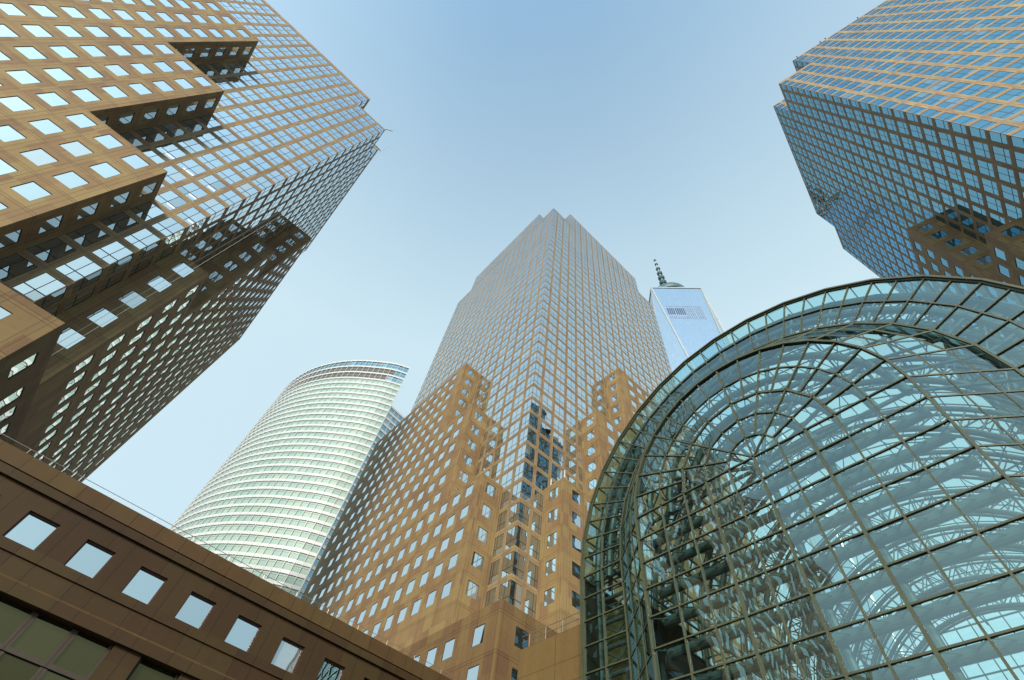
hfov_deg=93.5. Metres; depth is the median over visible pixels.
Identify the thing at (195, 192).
window
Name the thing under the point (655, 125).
sky
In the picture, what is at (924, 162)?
window
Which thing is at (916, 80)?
window
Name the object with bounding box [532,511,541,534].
window
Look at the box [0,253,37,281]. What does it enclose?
window
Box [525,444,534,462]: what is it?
window
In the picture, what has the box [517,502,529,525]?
window
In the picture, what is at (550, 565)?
window
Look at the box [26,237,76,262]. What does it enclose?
window
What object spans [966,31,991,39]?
window
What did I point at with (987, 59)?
window
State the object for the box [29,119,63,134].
window
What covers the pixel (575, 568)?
window
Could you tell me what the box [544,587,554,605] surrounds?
window
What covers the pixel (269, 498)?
curved tower
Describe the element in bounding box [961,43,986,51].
window
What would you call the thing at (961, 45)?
window
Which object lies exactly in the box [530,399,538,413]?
window
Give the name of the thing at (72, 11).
window
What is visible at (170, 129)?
window
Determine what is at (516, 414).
window
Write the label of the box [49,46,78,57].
window
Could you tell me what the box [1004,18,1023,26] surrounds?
window
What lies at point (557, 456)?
window
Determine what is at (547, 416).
window
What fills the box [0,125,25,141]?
window
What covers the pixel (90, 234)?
window
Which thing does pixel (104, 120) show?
window
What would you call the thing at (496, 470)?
window
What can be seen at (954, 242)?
window
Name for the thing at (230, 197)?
window
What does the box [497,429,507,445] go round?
window
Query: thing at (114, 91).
window
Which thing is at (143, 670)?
window
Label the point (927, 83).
window
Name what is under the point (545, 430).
window
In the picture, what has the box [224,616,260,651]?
window
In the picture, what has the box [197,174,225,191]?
window
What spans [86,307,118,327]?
window
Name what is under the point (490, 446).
window
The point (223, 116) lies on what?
window
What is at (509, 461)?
window
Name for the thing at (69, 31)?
window
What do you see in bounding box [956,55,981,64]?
window
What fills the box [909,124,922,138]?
window
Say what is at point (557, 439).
window
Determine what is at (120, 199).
window
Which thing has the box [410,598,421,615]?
window
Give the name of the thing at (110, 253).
window
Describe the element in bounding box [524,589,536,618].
window
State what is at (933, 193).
window
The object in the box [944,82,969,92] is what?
window
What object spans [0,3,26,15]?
window
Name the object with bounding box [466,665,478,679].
window
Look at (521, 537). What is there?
window
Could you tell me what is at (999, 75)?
window
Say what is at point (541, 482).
window
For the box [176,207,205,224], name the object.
window
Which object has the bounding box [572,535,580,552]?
window
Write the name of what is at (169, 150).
window
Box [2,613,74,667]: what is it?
window
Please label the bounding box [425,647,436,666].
window
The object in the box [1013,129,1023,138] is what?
window
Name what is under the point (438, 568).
window
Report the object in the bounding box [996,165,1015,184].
window
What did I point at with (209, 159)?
window
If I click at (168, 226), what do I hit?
window
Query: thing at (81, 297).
window
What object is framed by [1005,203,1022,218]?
window
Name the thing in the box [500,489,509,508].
window
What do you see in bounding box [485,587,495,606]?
window
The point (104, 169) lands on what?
window
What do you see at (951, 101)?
window
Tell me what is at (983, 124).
window
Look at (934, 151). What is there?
window
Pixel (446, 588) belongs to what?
window
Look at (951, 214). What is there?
window
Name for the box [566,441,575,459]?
window
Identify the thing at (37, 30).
window
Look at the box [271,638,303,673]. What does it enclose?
window
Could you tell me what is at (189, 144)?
window
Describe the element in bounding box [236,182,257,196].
window
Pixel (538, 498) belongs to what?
window
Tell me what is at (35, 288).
window
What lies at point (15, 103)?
window
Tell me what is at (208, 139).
window
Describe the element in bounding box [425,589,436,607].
window
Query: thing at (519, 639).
window
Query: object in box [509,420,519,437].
window
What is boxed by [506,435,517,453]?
window
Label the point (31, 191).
window
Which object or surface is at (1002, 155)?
window
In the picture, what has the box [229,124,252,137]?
window
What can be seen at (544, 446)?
window
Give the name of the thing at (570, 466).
window
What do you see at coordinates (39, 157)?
window
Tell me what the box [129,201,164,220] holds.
window
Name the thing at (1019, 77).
window
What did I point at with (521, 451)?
window
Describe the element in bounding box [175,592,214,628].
window
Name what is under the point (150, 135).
window
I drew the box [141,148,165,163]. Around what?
window
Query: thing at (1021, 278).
window
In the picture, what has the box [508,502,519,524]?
window
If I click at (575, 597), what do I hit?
window
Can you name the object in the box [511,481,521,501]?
window
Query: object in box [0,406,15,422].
window
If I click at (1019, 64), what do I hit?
window
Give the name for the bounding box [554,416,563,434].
window
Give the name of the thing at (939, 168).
window
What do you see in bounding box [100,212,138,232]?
window
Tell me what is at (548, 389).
window
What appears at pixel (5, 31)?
window
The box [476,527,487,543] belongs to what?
window
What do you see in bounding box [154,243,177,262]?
window
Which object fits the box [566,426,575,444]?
window
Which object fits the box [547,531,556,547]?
window
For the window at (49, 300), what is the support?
in the office tower at (178, 178)
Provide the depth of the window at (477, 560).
63.88 m
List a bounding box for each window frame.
[0,0,383,476]
[307,210,775,678]
[774,0,1023,426]
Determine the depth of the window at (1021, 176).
65.31 m
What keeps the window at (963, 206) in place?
in the office tower at (901, 123)
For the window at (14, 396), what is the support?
in the office tower at (178, 178)
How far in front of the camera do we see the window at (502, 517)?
70.24 m
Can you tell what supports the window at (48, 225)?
in the office tower at (178, 178)
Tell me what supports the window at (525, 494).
in the office tower at (454, 546)
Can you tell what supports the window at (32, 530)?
in the podium building at (95, 584)
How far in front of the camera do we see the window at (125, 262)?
49.57 m
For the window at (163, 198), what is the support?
in the office tower at (178, 178)
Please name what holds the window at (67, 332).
in the office tower at (178, 178)
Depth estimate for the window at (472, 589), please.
60.51 m
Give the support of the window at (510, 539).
in the office tower at (454, 546)
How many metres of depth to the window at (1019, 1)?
88.15 m
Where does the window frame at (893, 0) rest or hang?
in the office tower at (901, 123)
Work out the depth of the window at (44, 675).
23.46 m
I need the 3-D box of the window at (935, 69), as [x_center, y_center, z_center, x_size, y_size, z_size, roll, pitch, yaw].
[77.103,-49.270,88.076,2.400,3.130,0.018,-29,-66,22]
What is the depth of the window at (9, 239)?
40.58 m
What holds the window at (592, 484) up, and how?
in the office tower at (454, 546)
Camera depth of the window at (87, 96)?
52.92 m
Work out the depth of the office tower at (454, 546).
91.44 m
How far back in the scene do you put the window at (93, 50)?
57.87 m
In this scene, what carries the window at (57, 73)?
in the office tower at (178, 178)
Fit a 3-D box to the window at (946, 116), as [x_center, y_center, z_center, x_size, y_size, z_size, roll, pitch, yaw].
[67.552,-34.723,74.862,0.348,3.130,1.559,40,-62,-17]
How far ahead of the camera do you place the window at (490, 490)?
73.91 m
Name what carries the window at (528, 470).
in the office tower at (454, 546)
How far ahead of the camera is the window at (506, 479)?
77.18 m
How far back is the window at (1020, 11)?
85.87 m
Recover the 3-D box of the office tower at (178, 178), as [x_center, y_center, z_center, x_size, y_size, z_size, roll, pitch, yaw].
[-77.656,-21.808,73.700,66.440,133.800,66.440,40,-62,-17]
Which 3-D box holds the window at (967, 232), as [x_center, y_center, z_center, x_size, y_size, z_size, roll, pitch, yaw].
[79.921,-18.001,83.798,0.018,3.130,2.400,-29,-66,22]
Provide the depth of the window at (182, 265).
58.87 m
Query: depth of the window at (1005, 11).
88.70 m
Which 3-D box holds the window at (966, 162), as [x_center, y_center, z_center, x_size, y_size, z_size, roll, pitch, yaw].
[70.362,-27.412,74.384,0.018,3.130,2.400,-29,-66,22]
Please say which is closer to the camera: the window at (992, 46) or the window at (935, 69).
the window at (992, 46)
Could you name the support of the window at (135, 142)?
in the office tower at (178, 178)
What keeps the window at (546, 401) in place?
in the office tower at (454, 546)
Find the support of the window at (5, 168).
in the office tower at (178, 178)
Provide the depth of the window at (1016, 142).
62.56 m
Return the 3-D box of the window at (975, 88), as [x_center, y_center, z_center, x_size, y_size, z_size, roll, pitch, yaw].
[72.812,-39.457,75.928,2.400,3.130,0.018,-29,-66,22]
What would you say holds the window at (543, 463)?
in the office tower at (454, 546)
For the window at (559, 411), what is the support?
in the office tower at (454, 546)
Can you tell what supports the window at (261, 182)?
in the office tower at (178, 178)
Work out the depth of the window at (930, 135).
79.87 m
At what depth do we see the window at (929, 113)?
78.17 m
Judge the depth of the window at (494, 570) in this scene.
63.54 m
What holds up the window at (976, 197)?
in the office tower at (901, 123)
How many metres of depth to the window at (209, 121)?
72.22 m
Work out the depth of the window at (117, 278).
50.76 m
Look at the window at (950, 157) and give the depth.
77.77 m
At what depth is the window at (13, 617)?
23.74 m
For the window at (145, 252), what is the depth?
52.89 m
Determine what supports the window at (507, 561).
in the office tower at (454, 546)
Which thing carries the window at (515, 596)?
in the office tower at (454, 546)
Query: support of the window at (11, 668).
in the podium building at (95, 584)
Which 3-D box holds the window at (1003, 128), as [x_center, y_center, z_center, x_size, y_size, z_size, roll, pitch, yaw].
[66.269,-28.418,64.840,0.348,3.130,1.559,40,-62,-17]
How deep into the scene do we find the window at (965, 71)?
81.44 m
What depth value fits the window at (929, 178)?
86.88 m
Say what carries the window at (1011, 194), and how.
in the office tower at (901, 123)
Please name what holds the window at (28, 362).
in the office tower at (178, 178)
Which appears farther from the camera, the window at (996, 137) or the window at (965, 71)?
the window at (965, 71)
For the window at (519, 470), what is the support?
in the office tower at (454, 546)
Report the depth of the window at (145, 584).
27.86 m
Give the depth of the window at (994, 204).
73.48 m
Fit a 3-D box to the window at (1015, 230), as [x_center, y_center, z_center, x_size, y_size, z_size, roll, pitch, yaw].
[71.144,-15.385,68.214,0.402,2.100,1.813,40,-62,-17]
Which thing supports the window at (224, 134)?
in the office tower at (178, 178)
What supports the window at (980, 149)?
in the office tower at (901, 123)
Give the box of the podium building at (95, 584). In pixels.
[0,433,460,679]
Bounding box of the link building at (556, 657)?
[517,585,697,679]
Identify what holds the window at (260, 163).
in the office tower at (178, 178)
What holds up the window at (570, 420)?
in the office tower at (454, 546)
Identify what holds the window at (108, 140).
in the office tower at (178, 178)
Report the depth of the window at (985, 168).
71.03 m
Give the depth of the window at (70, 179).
45.49 m
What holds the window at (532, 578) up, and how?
in the office tower at (454, 546)
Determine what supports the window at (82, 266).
in the office tower at (178, 178)
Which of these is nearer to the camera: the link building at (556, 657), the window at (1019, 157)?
the link building at (556, 657)
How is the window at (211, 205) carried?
in the office tower at (178, 178)
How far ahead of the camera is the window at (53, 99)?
49.58 m
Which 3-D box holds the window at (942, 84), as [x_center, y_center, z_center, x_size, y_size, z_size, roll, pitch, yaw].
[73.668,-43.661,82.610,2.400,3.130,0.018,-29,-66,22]
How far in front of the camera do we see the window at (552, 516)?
69.51 m
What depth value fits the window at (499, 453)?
85.26 m
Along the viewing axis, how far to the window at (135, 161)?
52.17 m
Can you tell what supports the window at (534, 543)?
in the office tower at (454, 546)
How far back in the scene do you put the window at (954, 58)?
86.86 m
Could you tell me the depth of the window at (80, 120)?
50.44 m
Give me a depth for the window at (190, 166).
63.89 m
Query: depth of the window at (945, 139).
76.51 m
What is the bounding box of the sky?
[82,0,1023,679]
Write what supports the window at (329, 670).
in the podium building at (95, 584)
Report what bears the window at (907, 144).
in the office tower at (901, 123)
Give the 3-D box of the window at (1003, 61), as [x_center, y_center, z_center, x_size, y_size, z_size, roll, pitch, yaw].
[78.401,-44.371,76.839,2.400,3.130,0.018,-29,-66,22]
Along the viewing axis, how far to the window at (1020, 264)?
67.01 m
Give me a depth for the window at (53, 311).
44.91 m
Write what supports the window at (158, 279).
in the office tower at (178, 178)
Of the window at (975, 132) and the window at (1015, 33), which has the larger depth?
the window at (1015, 33)
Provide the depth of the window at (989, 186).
72.29 m
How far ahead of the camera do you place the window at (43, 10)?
56.18 m
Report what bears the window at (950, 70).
in the office tower at (901, 123)
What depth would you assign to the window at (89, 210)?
47.08 m
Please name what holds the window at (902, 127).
in the office tower at (901, 123)
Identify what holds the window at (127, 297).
in the office tower at (178, 178)
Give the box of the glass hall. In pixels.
[580,275,1023,679]
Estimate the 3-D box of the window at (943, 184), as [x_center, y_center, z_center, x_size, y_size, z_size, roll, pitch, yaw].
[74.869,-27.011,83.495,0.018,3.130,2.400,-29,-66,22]
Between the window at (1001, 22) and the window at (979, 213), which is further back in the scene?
the window at (1001, 22)
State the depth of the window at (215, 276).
83.21 m
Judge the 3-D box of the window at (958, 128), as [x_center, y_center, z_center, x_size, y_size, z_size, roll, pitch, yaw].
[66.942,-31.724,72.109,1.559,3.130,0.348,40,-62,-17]
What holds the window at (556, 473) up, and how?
in the office tower at (454, 546)
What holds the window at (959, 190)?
in the office tower at (901, 123)
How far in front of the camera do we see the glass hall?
29.99 m
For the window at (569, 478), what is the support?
in the office tower at (454, 546)
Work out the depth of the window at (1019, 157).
63.86 m
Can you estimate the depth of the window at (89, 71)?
55.42 m
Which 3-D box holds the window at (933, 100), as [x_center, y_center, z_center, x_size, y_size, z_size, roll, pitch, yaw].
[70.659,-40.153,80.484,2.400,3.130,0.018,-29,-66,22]
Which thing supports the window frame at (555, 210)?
in the office tower at (454, 546)
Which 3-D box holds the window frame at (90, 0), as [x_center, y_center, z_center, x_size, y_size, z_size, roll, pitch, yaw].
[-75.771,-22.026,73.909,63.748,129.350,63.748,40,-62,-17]
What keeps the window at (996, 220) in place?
in the office tower at (901, 123)
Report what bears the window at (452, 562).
in the office tower at (454, 546)
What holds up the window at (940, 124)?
in the office tower at (901, 123)
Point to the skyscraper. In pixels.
(689, 322)
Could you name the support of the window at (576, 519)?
in the office tower at (454, 546)
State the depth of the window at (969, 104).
73.81 m
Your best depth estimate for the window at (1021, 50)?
76.44 m
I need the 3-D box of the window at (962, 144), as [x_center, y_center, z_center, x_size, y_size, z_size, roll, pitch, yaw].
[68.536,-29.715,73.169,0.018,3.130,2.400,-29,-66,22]
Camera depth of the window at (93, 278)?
46.23 m
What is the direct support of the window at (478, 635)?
in the office tower at (454, 546)
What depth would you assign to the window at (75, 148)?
47.96 m
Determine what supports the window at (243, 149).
in the office tower at (178, 178)
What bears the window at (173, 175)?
in the office tower at (178, 178)
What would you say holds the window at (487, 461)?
in the office tower at (454, 546)
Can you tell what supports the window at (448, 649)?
in the office tower at (454, 546)
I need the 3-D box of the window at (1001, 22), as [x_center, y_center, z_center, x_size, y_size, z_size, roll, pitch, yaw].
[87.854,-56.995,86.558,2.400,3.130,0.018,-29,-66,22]
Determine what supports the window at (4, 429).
in the office tower at (178, 178)
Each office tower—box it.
[0,0,392,481]
[301,208,796,679]
[773,0,1023,432]
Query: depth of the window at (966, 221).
82.58 m
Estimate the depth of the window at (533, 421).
85.62 m
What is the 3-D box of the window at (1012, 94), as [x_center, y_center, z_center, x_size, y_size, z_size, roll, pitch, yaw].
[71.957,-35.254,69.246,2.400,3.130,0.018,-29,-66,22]
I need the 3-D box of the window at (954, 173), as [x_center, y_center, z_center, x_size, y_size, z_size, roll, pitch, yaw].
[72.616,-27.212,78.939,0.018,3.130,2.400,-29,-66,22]
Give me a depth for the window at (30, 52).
51.23 m
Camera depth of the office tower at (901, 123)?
92.63 m
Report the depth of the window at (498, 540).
66.89 m
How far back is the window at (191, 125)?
68.85 m
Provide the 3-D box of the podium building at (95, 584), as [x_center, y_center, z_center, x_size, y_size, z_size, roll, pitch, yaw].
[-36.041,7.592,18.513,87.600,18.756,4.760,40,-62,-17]
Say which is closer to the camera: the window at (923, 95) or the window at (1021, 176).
the window at (1021, 176)
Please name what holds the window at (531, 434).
in the office tower at (454, 546)
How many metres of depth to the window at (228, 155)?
70.57 m
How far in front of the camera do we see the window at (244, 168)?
71.46 m
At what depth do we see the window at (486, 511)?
70.54 m
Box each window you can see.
[0,0,383,480]
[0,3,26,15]
[0,24,19,36]
[0,96,33,111]
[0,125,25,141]
[0,158,17,174]
[0,229,21,248]
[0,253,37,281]
[0,387,23,409]
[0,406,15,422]
[0,423,9,435]
[0,598,36,649]
[0,651,42,679]
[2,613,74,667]
[3,512,58,549]
[5,70,40,83]
[7,353,37,379]
[10,181,51,200]
[12,272,66,301]
[14,46,47,58]
[20,148,57,165]
[22,25,52,36]
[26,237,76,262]
[29,5,58,16]
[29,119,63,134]
[35,286,66,308]
[35,668,68,679]
[36,92,68,105]
[38,215,62,234]
[43,68,74,80]
[45,630,112,679]
[47,304,59,315]
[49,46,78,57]
[53,171,88,188]
[54,25,82,36]
[55,255,103,280]
[57,327,86,348]
[59,6,86,17]
[59,141,93,156]
[64,286,94,310]
[64,540,114,578]
[65,113,96,127]
[66,224,109,246]
[70,89,100,101]
[71,269,102,293]
[76,66,103,77]
[77,203,98,219]
[81,45,106,56]
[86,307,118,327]
[89,162,121,177]
[92,241,133,264]
[93,134,123,148]
[98,269,126,292]
[99,117,107,123]
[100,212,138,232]
[101,86,127,97]
[104,64,129,75]
[105,253,133,276]
[110,192,129,207]
[118,290,146,308]
[119,132,143,146]
[121,154,149,168]
[121,567,166,604]
[124,228,161,248]
[126,658,179,679]
[128,255,153,276]
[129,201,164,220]
[134,127,165,142]
[135,241,160,261]
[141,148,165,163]
[146,275,172,291]
[151,217,184,236]
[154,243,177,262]
[155,143,186,159]
[155,190,187,209]
[157,123,185,137]
[164,165,186,183]
[171,262,194,277]
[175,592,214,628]
[176,138,204,153]
[176,182,207,200]
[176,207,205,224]
[177,159,206,175]
[178,119,203,132]
[196,133,222,147]
[196,153,224,168]
[197,115,220,127]
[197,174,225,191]
[198,198,225,214]
[213,111,235,123]
[213,128,237,142]
[214,147,240,162]
[217,168,242,183]
[218,190,242,205]
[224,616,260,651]
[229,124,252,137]
[231,143,254,156]
[233,162,257,176]
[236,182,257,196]
[249,156,271,170]
[252,176,272,188]
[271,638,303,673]
[308,209,788,679]
[317,659,343,679]
[396,606,407,623]
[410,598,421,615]
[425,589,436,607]
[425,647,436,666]
[433,562,442,578]
[440,581,451,599]
[442,638,454,660]
[447,553,457,569]
[466,580,478,600]
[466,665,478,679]
[471,552,483,570]
[472,624,484,646]
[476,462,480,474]
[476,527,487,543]
[481,453,492,471]
[481,503,491,519]
[485,438,495,454]
[485,482,495,497]
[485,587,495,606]
[488,559,499,584]
[491,460,502,478]
[493,533,503,556]
[494,444,504,462]
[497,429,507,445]
[497,510,506,531]
[498,579,510,601]
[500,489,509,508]
[501,469,512,488]
[501,551,513,577]
[503,452,514,471]
[505,525,516,549]
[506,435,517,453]
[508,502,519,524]
[508,580,521,608]
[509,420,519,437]
[511,406,521,422]
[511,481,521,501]
[511,551,524,579]
[511,668,517,679]
[514,461,524,480]
[514,626,528,648]
[515,526,527,551]
[516,443,526,462]
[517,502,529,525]
[519,428,527,444]
[520,481,531,502]
[523,462,532,481]
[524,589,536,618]
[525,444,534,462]
[527,428,536,445]
[527,561,537,588]
[529,413,537,429]
[529,535,539,560]
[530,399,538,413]
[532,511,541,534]
[534,490,542,511]
[535,471,547,490]
[537,452,548,473]
[538,436,549,455]
[540,421,550,439]
[541,407,551,424]
[542,394,551,410]
[543,381,552,397]
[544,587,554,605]
[545,558,555,575]
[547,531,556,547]
[548,508,556,523]
[551,463,562,480]
[552,447,562,466]
[553,431,562,449]
[554,403,563,420]
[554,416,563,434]
[565,457,575,476]
[565,473,575,485]
[566,413,575,429]
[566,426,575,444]
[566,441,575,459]
[572,511,580,527]
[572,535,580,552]
[572,561,579,579]
[572,590,579,609]
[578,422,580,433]
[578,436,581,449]
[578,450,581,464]
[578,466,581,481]
[774,0,1023,425]
[896,90,918,99]
[896,121,908,134]
[901,137,913,150]
[903,77,925,86]
[908,92,931,102]
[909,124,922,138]
[914,141,927,155]
[915,79,938,88]
[918,156,931,170]
[920,109,941,117]
[922,66,944,74]
[922,94,947,104]
[922,171,935,185]
[923,128,937,143]
[927,144,941,159]
[927,186,939,200]
[929,80,953,90]
[932,161,946,176]
[934,112,957,120]
[934,118,948,129]
[935,67,959,76]
[936,97,963,107]
[936,176,950,191]
[938,132,953,147]
[941,54,965,63]
[941,192,954,207]
[942,149,957,165]
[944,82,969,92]
[945,207,958,222]
[947,42,970,50]
[947,166,962,182]
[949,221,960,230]
[950,68,976,78]
[951,122,966,134]
[951,182,966,198]
[952,116,976,124]
[953,99,981,111]
[954,136,970,152]
[955,198,970,214]
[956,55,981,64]
[958,84,987,95]
[959,154,975,171]
[959,213,974,229]
[959,246,979,255]
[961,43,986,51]
[963,172,979,188]
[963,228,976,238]
[965,70,993,79]
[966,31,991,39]
[967,188,983,205]
[969,119,996,129]
[969,126,985,138]
[970,102,1001,114]
[972,56,1000,65]
[972,141,990,158]
[972,205,987,221]
[975,255,990,264]
[976,221,989,234]
[977,43,1004,52]
[977,86,1007,97]
[977,160,994,177]
[981,30,1009,39]
[981,178,998,195]
[982,71,1013,81]
[985,195,1002,213]
[987,18,1013,27]
[989,57,1018,66]
[989,106,1023,118]
[989,131,1007,144]
[989,212,1004,226]
[991,124,1018,134]
[992,146,1011,164]
[993,7,1017,15]
[993,43,1023,52]
[995,89,1023,100]
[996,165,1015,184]
[998,30,1023,39]
[1000,184,1019,203]
[1001,73,1023,84]
[1001,226,1023,236]
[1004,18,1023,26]
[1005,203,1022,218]
[1006,58,1023,68]
[1007,6,1023,15]
[1010,113,1023,122]
[1011,136,1023,148]
[1012,46,1023,53]
[1013,0,1023,3]
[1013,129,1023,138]
[1014,152,1023,168]
[1015,258,1023,270]
[1018,172,1023,187]
[1019,275,1023,285]
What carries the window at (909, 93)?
in the office tower at (901, 123)
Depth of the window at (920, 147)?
84.42 m
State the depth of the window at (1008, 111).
67.11 m
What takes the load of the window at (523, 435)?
in the office tower at (454, 546)
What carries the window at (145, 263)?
in the office tower at (178, 178)
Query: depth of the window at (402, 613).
65.65 m
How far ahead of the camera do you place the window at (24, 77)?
48.70 m
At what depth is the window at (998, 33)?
84.46 m
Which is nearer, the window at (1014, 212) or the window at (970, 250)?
the window at (1014, 212)
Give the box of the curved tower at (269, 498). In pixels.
[170,360,409,598]
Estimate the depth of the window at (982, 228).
79.53 m
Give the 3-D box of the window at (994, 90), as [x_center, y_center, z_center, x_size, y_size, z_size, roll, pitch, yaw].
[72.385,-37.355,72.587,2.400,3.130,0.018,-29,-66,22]
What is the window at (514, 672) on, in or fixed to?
in the office tower at (454, 546)
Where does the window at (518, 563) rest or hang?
in the office tower at (454, 546)
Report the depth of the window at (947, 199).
84.74 m
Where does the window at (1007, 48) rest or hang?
in the office tower at (901, 123)
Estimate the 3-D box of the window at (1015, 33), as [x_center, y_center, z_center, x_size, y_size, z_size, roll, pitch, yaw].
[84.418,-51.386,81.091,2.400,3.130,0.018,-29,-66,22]
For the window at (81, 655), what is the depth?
24.52 m
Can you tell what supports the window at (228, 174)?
in the office tower at (178, 178)
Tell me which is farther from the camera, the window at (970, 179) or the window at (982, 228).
the window at (982, 228)
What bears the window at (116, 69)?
in the office tower at (178, 178)
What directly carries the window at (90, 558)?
in the podium building at (95, 584)
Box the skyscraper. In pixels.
[649,256,918,679]
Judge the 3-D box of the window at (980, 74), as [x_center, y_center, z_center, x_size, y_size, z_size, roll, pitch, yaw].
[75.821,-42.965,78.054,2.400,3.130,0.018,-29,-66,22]
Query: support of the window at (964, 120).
in the office tower at (901, 123)
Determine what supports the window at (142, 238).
in the office tower at (178, 178)
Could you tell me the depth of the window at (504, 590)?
59.41 m
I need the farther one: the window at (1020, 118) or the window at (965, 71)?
the window at (965, 71)
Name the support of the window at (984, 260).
in the office tower at (901, 123)

